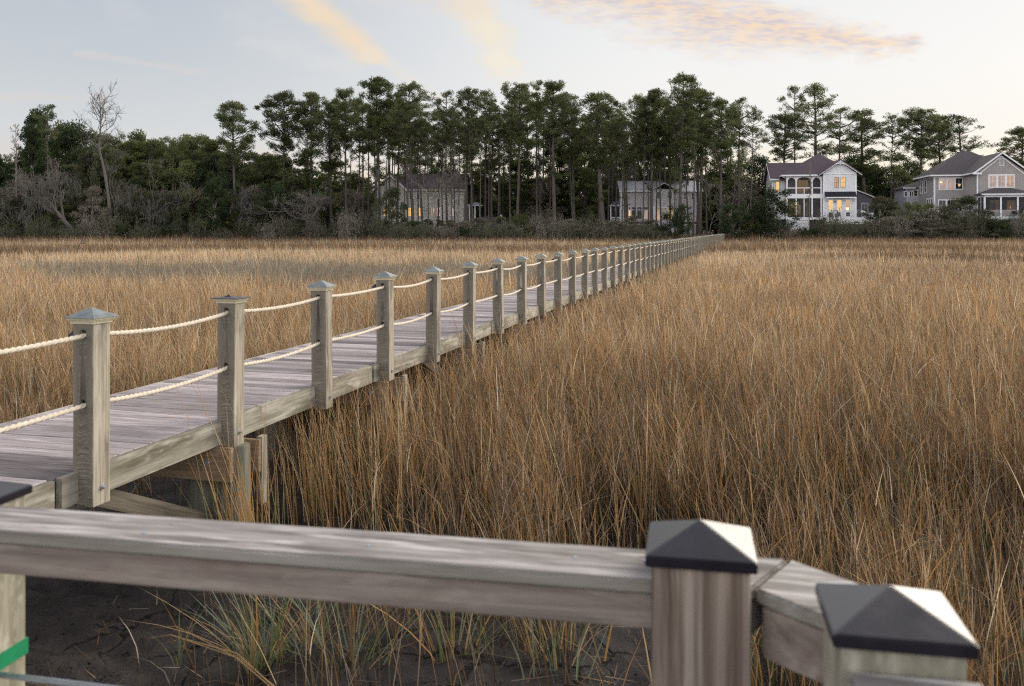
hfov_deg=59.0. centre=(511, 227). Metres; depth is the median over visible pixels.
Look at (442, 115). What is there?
slender pine
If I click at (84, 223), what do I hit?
brush
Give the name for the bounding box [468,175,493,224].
understory tree
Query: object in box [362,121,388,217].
slender pine
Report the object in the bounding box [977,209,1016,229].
brush
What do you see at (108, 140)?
rounded tree
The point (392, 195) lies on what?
shrub
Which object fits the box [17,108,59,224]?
vine covered tree
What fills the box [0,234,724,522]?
boardwalk
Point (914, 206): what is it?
palmetto
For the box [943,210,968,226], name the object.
brush
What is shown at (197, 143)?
rounded tree
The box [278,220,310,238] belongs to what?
brush
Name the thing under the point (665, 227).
bush
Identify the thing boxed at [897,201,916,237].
brush
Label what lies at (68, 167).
understory tree
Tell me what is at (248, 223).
brush
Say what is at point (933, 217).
shrub
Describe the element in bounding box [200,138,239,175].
rounded tree
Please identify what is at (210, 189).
cedar tree
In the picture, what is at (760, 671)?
grass tuft
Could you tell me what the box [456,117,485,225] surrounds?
slender pine
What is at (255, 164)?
understory tree
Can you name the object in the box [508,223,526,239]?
brush
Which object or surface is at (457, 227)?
brush
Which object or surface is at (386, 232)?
brush
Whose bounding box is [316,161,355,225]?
understory tree
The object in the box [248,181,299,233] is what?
evergreen bush
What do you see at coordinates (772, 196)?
evergreen bush
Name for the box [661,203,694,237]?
evergreen bush
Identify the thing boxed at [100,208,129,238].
brush
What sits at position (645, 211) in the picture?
window
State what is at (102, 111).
dead tree
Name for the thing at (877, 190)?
understory tree
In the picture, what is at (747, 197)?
understory tree
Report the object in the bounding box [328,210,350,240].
brush
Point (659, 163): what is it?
slender pine
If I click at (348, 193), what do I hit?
thicket tree
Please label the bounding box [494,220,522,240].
brush
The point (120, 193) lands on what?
evergreen tree
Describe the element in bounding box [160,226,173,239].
bush
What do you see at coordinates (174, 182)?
understory tree
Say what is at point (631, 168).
understory tree
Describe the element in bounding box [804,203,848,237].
shrub
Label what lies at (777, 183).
window
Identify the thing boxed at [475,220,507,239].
brush
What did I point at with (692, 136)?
slender pine
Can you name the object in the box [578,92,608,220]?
slender pine
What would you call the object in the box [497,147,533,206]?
bushy pine
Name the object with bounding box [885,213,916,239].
brush
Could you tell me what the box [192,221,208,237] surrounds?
bush
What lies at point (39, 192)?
bare tree
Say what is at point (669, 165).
slender pine
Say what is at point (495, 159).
slender pine
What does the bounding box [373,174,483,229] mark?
cream house
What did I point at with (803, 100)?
pine tree
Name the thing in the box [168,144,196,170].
rounded tree
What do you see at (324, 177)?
understory tree
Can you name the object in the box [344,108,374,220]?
slender pine
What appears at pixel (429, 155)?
slender pine
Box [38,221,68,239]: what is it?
brush
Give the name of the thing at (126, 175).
understory tree
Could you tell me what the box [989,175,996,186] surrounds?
window
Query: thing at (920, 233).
brush
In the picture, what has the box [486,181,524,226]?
understory tree
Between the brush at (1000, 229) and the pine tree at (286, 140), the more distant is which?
the pine tree at (286, 140)
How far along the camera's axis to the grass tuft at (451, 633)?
5.11 m
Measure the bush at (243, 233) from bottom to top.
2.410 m
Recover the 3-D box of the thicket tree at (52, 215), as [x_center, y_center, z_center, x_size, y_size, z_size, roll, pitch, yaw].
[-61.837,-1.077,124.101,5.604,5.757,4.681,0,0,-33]
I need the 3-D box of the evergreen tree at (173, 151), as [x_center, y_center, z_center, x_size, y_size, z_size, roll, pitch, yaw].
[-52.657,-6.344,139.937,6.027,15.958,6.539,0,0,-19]
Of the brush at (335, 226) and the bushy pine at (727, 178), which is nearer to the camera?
the brush at (335, 226)
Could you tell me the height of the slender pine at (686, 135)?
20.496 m
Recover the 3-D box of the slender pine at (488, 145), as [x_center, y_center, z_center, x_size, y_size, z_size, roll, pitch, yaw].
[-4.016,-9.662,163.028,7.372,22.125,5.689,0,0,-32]
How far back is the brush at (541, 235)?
119.90 m
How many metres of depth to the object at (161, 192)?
123.94 m
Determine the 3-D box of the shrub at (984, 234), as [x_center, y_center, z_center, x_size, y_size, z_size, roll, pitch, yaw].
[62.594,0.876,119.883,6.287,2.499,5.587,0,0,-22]
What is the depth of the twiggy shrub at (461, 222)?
126.40 m
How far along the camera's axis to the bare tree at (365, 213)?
123.29 m
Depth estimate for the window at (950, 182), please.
133.55 m
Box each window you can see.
[637,210,641,218]
[644,210,647,218]
[657,207,659,220]
[667,191,672,198]
[775,180,779,192]
[828,199,832,210]
[833,176,839,188]
[840,176,845,187]
[861,203,867,211]
[939,178,946,188]
[939,200,945,210]
[947,178,953,188]
[955,178,961,188]
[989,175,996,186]
[998,175,1004,186]
[1006,175,1013,186]
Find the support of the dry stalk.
on the ground at (61, 616)
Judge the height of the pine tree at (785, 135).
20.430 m
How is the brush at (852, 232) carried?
on the ground at (61, 616)
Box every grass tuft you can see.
[123,590,342,673]
[141,603,208,666]
[209,594,384,659]
[264,598,460,675]
[372,535,585,662]
[456,512,640,682]
[751,548,802,685]
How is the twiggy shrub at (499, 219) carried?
on the ground at (61, 616)
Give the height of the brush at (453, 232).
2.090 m
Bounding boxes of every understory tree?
[0,154,12,226]
[1,152,15,186]
[33,175,78,226]
[53,163,109,212]
[69,150,106,203]
[73,178,119,221]
[98,176,127,204]
[113,177,154,228]
[118,163,141,187]
[138,169,191,223]
[144,158,175,223]
[176,159,207,208]
[183,151,235,208]
[189,159,215,206]
[202,155,248,232]
[240,151,273,215]
[241,152,289,216]
[255,153,293,207]
[262,157,326,220]
[286,167,319,193]
[300,170,342,226]
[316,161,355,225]
[337,170,372,223]
[360,165,391,218]
[371,172,401,215]
[399,165,418,173]
[439,168,458,177]
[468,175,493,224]
[473,158,503,216]
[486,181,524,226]
[500,159,538,225]
[520,176,561,224]
[521,178,561,222]
[534,176,579,227]
[563,166,611,226]
[589,154,639,220]
[595,168,620,212]
[645,157,684,185]
[689,180,715,230]
[702,172,740,234]
[711,163,757,232]
[735,151,770,232]
[752,176,765,232]
[840,153,861,187]
[854,161,888,216]
[857,166,910,214]
[874,154,917,217]
[894,159,922,186]
[908,169,926,183]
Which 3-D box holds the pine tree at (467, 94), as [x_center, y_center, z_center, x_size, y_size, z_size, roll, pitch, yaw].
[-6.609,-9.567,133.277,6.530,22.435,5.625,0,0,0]
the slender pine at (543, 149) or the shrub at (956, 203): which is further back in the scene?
the slender pine at (543, 149)
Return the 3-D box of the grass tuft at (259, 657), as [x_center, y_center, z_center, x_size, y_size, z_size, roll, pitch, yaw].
[-1.457,2.226,5.152,1.452,0.609,1.318,0,0,-28]
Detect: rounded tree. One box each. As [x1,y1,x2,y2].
[88,134,121,158]
[100,131,126,173]
[108,141,151,186]
[126,129,148,151]
[144,141,180,175]
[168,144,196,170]
[169,137,178,169]
[176,133,222,167]
[183,133,208,152]
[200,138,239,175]
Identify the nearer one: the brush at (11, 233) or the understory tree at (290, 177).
the brush at (11, 233)
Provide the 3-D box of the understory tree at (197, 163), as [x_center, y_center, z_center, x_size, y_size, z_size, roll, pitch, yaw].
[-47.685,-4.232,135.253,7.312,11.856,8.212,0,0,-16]
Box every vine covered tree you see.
[13,123,52,210]
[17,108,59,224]
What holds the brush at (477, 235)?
on the ground at (61, 616)
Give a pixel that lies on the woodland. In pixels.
(323, 186)
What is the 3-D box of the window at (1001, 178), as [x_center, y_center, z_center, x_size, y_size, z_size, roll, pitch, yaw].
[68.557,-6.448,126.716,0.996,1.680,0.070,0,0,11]
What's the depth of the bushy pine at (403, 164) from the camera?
162.19 m
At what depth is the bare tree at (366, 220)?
121.86 m
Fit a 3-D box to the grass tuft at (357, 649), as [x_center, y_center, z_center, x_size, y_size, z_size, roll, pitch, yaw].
[-0.856,2.229,5.041,1.553,0.602,1.020,0,0,9]
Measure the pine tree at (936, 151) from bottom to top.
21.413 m
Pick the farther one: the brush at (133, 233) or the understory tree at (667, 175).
the understory tree at (667, 175)
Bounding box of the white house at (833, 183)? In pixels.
[763,153,880,234]
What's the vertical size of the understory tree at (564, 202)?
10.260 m
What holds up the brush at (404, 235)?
on the ground at (61, 616)
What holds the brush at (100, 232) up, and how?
on the ground at (61, 616)
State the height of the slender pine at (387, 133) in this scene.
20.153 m
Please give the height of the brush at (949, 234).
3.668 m
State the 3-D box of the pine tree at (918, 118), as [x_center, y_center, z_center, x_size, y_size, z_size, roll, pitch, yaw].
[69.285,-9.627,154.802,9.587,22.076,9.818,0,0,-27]
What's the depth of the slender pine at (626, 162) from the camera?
141.84 m
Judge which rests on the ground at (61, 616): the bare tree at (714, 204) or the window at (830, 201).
the bare tree at (714, 204)
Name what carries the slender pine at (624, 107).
on the ground at (61, 616)
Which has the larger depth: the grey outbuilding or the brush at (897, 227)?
the grey outbuilding
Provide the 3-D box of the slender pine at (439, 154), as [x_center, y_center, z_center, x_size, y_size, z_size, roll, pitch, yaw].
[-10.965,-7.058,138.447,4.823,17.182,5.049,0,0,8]
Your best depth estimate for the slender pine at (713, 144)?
139.13 m
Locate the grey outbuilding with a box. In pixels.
[854,190,873,229]
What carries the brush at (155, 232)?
on the ground at (61, 616)
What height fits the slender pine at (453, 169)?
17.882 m
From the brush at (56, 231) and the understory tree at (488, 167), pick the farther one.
the understory tree at (488, 167)
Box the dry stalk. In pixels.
[146,626,274,685]
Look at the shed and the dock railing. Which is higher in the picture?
the shed
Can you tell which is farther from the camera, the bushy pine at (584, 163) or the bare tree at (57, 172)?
the bushy pine at (584, 163)
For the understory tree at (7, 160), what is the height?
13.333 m
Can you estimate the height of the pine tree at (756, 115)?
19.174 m
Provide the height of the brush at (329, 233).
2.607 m
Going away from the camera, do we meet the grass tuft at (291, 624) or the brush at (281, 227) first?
the grass tuft at (291, 624)
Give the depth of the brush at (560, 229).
119.56 m
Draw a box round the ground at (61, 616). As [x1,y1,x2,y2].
[25,230,1023,685]
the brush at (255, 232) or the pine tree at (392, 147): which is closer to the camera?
the brush at (255, 232)
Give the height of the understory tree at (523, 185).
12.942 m
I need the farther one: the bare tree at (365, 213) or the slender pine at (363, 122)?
the slender pine at (363, 122)
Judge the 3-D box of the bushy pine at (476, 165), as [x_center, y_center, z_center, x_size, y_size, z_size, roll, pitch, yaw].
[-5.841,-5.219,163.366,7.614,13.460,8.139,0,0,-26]
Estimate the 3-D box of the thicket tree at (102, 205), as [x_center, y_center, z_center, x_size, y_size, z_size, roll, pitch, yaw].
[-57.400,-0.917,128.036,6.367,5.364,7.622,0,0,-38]
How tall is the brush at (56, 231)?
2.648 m
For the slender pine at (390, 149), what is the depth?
140.81 m
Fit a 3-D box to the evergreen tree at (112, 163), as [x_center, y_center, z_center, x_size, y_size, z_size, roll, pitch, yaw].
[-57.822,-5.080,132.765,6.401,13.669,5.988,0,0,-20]
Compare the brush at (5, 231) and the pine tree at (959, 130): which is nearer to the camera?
the brush at (5, 231)
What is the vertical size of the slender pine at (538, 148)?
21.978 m
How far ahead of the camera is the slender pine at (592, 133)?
152.30 m
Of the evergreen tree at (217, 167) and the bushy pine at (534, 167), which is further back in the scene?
the bushy pine at (534, 167)
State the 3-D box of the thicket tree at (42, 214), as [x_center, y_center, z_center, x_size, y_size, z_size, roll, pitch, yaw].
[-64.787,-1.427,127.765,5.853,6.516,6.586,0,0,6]
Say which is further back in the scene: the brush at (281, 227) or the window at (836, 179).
the window at (836, 179)
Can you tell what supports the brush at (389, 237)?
on the ground at (61, 616)
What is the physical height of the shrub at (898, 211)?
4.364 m
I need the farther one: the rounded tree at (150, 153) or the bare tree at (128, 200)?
the rounded tree at (150, 153)
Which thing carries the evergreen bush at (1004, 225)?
on the ground at (61, 616)
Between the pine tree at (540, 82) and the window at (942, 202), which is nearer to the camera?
the window at (942, 202)
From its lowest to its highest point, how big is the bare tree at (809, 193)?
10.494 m
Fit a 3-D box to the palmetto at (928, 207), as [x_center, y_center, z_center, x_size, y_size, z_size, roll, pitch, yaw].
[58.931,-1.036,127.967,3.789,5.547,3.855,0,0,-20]
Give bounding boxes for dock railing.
[0,481,981,685]
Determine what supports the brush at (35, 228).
on the ground at (61, 616)
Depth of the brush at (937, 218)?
121.63 m
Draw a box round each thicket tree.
[0,175,44,230]
[0,188,21,227]
[0,196,35,233]
[32,195,69,223]
[38,199,79,228]
[58,188,102,228]
[71,185,112,228]
[89,202,121,223]
[101,192,141,225]
[115,187,177,234]
[151,190,190,231]
[168,188,208,233]
[184,210,225,234]
[187,192,241,233]
[217,189,248,232]
[233,185,266,230]
[246,210,280,231]
[277,192,319,226]
[316,197,344,231]
[338,189,367,218]
[348,201,373,226]
[535,201,567,229]
[575,210,605,222]
[597,204,609,222]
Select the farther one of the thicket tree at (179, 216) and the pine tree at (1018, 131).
the pine tree at (1018, 131)
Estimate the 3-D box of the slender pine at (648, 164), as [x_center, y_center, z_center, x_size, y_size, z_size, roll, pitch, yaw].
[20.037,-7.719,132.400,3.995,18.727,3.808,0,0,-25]
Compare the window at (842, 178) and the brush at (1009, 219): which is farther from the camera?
the window at (842, 178)
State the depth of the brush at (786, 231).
119.65 m
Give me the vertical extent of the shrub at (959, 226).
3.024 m
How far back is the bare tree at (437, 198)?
126.71 m
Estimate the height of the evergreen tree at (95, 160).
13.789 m
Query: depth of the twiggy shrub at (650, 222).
124.92 m
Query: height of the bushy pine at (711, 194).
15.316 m
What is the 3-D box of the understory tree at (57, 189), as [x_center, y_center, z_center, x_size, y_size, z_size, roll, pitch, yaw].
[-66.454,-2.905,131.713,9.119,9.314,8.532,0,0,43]
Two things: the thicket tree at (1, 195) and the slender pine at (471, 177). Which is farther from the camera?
the slender pine at (471, 177)
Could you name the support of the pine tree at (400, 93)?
on the ground at (61, 616)
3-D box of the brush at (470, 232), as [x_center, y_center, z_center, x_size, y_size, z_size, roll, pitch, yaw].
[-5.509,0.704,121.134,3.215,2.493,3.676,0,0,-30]
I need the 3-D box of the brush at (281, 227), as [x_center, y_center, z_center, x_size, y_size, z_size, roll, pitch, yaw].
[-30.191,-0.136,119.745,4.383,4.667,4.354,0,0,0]
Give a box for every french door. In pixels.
[837,199,841,210]
[845,199,850,216]
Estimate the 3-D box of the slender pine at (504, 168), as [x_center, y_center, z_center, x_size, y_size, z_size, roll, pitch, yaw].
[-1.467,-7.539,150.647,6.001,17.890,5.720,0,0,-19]
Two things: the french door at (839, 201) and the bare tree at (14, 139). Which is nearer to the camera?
the bare tree at (14, 139)
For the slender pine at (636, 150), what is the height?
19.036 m
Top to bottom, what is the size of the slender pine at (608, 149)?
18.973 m
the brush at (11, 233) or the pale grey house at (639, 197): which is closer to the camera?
the brush at (11, 233)
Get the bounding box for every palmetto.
[509,213,535,238]
[903,201,926,234]
[918,200,935,215]
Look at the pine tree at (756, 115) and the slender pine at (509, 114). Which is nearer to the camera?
the pine tree at (756, 115)
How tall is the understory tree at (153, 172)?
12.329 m
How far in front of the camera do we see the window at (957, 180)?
133.36 m
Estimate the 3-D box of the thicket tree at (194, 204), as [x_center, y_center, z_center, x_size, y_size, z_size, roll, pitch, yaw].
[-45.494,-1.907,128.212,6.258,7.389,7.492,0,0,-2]
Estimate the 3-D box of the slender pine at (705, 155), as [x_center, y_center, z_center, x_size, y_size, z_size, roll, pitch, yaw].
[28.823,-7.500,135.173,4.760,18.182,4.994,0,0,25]
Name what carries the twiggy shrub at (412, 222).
on the ground at (61, 616)
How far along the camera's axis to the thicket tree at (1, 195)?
127.10 m
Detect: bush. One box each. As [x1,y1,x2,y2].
[6,224,18,235]
[118,223,130,239]
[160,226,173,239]
[171,222,189,236]
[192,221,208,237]
[218,227,231,236]
[240,224,252,238]
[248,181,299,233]
[282,197,315,236]
[581,223,595,238]
[652,222,669,239]
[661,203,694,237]
[713,202,750,239]
[741,208,763,238]
[748,186,802,241]
[799,227,818,237]
[979,219,1014,239]
[1005,208,1023,223]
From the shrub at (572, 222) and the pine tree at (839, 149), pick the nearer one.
the shrub at (572, 222)
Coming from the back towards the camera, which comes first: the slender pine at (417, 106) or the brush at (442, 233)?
the slender pine at (417, 106)
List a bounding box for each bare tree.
[0,168,80,237]
[2,187,56,236]
[8,124,24,226]
[10,158,56,220]
[12,154,89,222]
[75,165,125,221]
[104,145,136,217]
[113,184,167,227]
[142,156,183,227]
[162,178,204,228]
[230,190,267,236]
[243,189,339,230]
[349,192,367,222]
[359,206,379,232]
[400,145,460,231]
[422,165,467,229]
[702,183,735,234]
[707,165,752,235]
[717,180,764,229]
[805,163,813,228]
[888,177,903,209]
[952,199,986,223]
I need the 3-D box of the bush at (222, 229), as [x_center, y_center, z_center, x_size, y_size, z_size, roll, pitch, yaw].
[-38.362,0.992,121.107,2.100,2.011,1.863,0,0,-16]
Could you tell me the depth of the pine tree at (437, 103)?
136.00 m
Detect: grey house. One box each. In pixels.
[609,181,702,235]
[891,150,1023,222]
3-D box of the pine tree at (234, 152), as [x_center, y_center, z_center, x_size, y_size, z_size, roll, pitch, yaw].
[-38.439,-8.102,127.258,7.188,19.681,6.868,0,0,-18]
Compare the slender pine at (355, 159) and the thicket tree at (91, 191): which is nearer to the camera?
the thicket tree at (91, 191)
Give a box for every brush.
[0,224,21,239]
[0,225,15,238]
[22,209,53,239]
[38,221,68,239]
[42,222,71,238]
[58,221,86,239]
[75,208,104,236]
[82,225,117,239]
[98,211,123,229]
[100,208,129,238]
[126,222,155,239]
[136,217,165,239]
[160,216,189,237]
[187,210,208,239]
[198,227,218,239]
[209,225,234,240]
[229,216,256,239]
[235,213,269,235]
[248,217,273,240]
[253,217,290,240]
[271,212,302,240]
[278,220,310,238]
[299,215,328,239]
[300,218,325,235]
[311,225,338,239]
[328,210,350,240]
[332,206,363,239]
[336,213,364,238]
[351,223,374,238]
[363,210,383,238]
[364,206,387,236]
[373,225,403,239]
[377,226,398,237]
[388,223,423,238]
[409,229,435,238]
[414,216,439,239]
[430,223,455,239]
[445,226,464,237]
[447,221,477,235]
[463,223,481,236]
[464,223,498,239]
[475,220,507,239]
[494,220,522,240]
[506,209,528,236]
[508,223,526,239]
[524,214,544,240]
[525,208,547,237]
[532,218,553,240]
[536,207,554,233]
[548,213,568,240]
[557,221,583,241]
[575,205,600,232]
[576,221,609,241]
[578,221,615,239]
[593,220,618,232]
[600,230,624,240]
[619,222,638,241]
[628,222,658,240]
[632,219,654,234]
[638,227,668,241]
[772,219,795,240]
[791,230,810,238]
[792,224,813,234]
[823,230,853,240]
[841,227,863,238]
[854,220,891,240]
[872,219,890,237]
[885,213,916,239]
[891,205,925,238]
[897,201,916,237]
[910,225,932,238]
[917,222,943,239]
[918,204,949,226]
[932,218,961,239]
[937,208,963,238]
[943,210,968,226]
[956,221,975,239]
[961,204,992,238]
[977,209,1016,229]
[984,215,1013,239]
[997,209,1015,226]
[1002,220,1020,237]
[1006,223,1023,238]
[1009,210,1023,239]
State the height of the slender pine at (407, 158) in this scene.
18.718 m
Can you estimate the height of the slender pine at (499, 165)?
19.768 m
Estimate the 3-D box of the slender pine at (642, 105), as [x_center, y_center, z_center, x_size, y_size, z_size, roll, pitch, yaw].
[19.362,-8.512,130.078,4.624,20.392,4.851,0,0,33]
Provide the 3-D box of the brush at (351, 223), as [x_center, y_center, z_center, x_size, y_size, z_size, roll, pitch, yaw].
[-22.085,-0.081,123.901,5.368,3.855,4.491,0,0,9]
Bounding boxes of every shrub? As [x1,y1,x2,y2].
[372,186,407,227]
[383,218,400,233]
[407,220,425,229]
[423,219,444,231]
[430,220,460,230]
[440,221,472,229]
[456,218,492,228]
[458,224,480,240]
[486,216,515,228]
[547,218,583,235]
[604,220,632,235]
[621,214,650,232]
[636,219,669,231]
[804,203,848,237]
[816,217,858,237]
[841,211,881,237]
[855,196,902,222]
[866,216,919,238]
[884,209,923,225]
[902,218,952,240]
[922,214,962,233]
[925,195,1001,228]
[926,220,977,239]
[966,225,1004,239]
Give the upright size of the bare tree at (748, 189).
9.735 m
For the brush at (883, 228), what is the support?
on the ground at (61, 616)
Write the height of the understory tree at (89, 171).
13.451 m
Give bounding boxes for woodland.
[10,158,906,233]
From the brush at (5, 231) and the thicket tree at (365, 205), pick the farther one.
the thicket tree at (365, 205)
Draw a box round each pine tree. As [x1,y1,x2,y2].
[31,103,59,213]
[213,100,264,232]
[253,89,307,208]
[290,91,327,196]
[307,100,342,228]
[328,86,369,218]
[347,75,401,219]
[379,80,439,227]
[384,98,410,221]
[388,122,440,221]
[429,89,463,221]
[447,86,487,222]
[471,88,496,225]
[489,81,544,214]
[523,79,547,222]
[528,79,586,227]
[559,105,590,224]
[569,90,626,230]
[605,119,643,219]
[630,87,678,229]
[656,71,701,229]
[679,88,718,235]
[693,96,745,233]
[722,97,758,232]
[736,109,769,220]
[755,112,814,162]
[776,82,840,157]
[776,85,809,162]
[816,106,864,159]
[835,108,891,194]
[874,112,915,210]
[885,107,954,175]
[915,114,956,168]
[937,114,989,156]
[987,125,1023,165]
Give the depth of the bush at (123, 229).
119.99 m
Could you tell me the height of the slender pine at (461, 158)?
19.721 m
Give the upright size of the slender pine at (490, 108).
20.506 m
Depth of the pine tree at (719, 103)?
129.79 m
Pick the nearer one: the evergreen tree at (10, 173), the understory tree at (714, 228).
the evergreen tree at (10, 173)
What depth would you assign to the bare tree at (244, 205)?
122.56 m
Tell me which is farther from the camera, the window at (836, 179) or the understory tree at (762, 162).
the understory tree at (762, 162)
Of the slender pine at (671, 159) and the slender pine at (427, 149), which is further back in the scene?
the slender pine at (671, 159)
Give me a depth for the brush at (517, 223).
122.61 m
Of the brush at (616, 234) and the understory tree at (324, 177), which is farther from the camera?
the understory tree at (324, 177)
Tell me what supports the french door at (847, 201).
in the white house at (833, 183)
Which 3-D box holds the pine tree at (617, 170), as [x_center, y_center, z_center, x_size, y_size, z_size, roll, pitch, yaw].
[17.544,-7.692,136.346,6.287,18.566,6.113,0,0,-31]
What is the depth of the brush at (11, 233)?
118.98 m
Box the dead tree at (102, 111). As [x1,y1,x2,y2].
[67,79,125,225]
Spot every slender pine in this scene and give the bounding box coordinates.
[295,130,320,166]
[298,100,323,177]
[321,105,341,191]
[329,98,351,198]
[340,101,361,215]
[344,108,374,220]
[347,127,367,221]
[354,102,375,217]
[361,114,384,198]
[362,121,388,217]
[372,102,402,219]
[382,111,400,223]
[384,125,421,183]
[388,101,400,219]
[392,100,422,221]
[398,108,414,216]
[407,121,437,216]
[412,103,423,226]
[412,122,438,231]
[419,128,439,173]
[427,113,454,170]
[428,109,447,219]
[430,126,449,223]
[437,120,460,228]
[439,103,462,227]
[440,109,458,167]
[443,141,482,173]
[447,130,468,203]
[452,124,483,220]
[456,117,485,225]
[457,134,481,217]
[460,109,488,222]
[471,118,492,229]
[475,114,501,174]
[477,114,510,224]
[479,100,497,222]
[482,123,517,225]
[487,112,508,215]
[490,134,515,216]
[495,104,522,223]
[500,105,525,202]
[508,124,535,221]
[513,101,542,232]
[525,107,550,212]
[539,97,560,222]
[540,99,547,222]
[556,127,578,221]
[558,97,587,230]
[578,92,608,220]
[581,113,595,203]
[586,132,621,215]
[601,115,616,221]
[602,97,623,203]
[603,127,627,179]
[608,100,634,219]
[611,114,638,221]
[614,123,631,217]
[619,108,646,219]
[621,93,650,180]
[635,97,661,221]
[638,117,659,224]
[646,128,670,224]
[648,115,680,230]
[648,129,662,223]
[656,101,673,187]
[660,105,673,235]
[666,124,687,233]
[671,108,692,236]
[672,102,697,220]
[672,145,692,177]
[683,99,716,235]
[683,110,710,233]
[684,106,694,184]
[685,109,713,189]
[695,122,717,182]
[696,121,714,234]
[714,118,732,181]
[723,115,743,161]
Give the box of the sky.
[0,0,1023,190]
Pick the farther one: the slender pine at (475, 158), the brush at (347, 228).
the slender pine at (475, 158)
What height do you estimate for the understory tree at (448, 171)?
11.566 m
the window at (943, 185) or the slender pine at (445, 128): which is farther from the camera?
the slender pine at (445, 128)
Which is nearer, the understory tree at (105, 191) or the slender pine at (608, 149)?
the understory tree at (105, 191)
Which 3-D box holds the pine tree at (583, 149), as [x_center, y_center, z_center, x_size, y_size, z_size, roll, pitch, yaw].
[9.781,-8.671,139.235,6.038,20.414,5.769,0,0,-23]
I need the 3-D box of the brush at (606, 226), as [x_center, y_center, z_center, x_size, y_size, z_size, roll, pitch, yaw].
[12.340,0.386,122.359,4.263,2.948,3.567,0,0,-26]
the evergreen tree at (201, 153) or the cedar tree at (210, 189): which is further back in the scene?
the evergreen tree at (201, 153)
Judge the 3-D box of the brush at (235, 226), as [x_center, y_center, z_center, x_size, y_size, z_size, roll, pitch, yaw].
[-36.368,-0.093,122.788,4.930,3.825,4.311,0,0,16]
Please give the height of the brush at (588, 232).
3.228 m
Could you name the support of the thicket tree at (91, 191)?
on the ground at (61, 616)
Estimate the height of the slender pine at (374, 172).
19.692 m
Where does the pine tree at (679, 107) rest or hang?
on the ground at (61, 616)
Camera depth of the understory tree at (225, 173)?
128.51 m
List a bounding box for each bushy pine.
[393,152,422,173]
[428,161,450,173]
[462,162,496,216]
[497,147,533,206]
[521,142,556,200]
[542,137,578,217]
[542,149,595,216]
[576,124,614,217]
[611,147,645,195]
[620,135,656,180]
[636,151,667,178]
[647,145,691,179]
[671,154,706,195]
[690,152,726,233]
[706,130,749,231]
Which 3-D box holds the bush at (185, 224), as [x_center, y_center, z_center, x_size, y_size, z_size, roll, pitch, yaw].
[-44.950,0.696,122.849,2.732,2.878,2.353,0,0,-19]
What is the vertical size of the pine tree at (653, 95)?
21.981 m
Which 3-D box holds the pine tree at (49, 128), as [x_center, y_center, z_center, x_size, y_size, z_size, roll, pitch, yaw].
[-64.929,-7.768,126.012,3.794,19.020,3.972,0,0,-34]
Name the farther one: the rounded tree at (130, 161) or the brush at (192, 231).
the rounded tree at (130, 161)
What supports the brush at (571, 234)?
on the ground at (61, 616)
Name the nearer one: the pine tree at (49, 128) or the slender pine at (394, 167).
the pine tree at (49, 128)
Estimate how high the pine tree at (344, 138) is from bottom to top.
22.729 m
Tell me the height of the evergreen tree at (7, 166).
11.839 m
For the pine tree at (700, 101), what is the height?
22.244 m
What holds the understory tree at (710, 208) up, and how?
on the ground at (61, 616)
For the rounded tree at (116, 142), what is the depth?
142.57 m
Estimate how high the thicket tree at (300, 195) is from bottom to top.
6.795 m
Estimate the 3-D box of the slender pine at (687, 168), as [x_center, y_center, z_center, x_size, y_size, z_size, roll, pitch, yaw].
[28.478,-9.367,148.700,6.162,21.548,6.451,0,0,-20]
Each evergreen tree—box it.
[0,151,31,227]
[0,161,20,223]
[44,119,71,175]
[48,118,105,209]
[50,140,80,175]
[71,128,111,188]
[73,146,116,222]
[99,146,138,214]
[115,139,146,182]
[119,162,169,224]
[136,137,169,221]
[154,135,189,179]
[162,160,205,217]
[178,134,204,164]
[196,138,218,171]
[210,151,236,190]
[222,151,268,215]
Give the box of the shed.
[481,217,504,227]
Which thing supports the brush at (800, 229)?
on the ground at (61, 616)
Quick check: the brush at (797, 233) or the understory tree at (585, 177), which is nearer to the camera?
the brush at (797, 233)
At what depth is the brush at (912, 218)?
120.90 m
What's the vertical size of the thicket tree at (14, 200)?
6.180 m
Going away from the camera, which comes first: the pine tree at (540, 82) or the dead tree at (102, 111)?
the dead tree at (102, 111)
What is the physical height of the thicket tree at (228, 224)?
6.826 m
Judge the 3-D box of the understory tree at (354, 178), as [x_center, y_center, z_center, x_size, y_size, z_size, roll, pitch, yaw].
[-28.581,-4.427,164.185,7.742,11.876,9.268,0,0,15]
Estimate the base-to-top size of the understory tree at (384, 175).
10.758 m
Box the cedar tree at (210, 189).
[196,176,230,231]
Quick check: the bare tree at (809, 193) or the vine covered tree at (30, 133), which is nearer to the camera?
the bare tree at (809, 193)
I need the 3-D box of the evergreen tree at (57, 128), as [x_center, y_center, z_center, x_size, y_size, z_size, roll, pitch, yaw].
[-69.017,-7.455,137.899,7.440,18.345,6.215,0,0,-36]
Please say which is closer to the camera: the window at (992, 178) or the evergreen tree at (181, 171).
the window at (992, 178)
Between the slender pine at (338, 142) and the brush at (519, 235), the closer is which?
the brush at (519, 235)
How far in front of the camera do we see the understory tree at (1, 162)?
137.45 m
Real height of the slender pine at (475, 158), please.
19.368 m
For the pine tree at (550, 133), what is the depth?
129.32 m
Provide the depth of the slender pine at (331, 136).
159.63 m
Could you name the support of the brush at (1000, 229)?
on the ground at (61, 616)
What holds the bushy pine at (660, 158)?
on the ground at (61, 616)

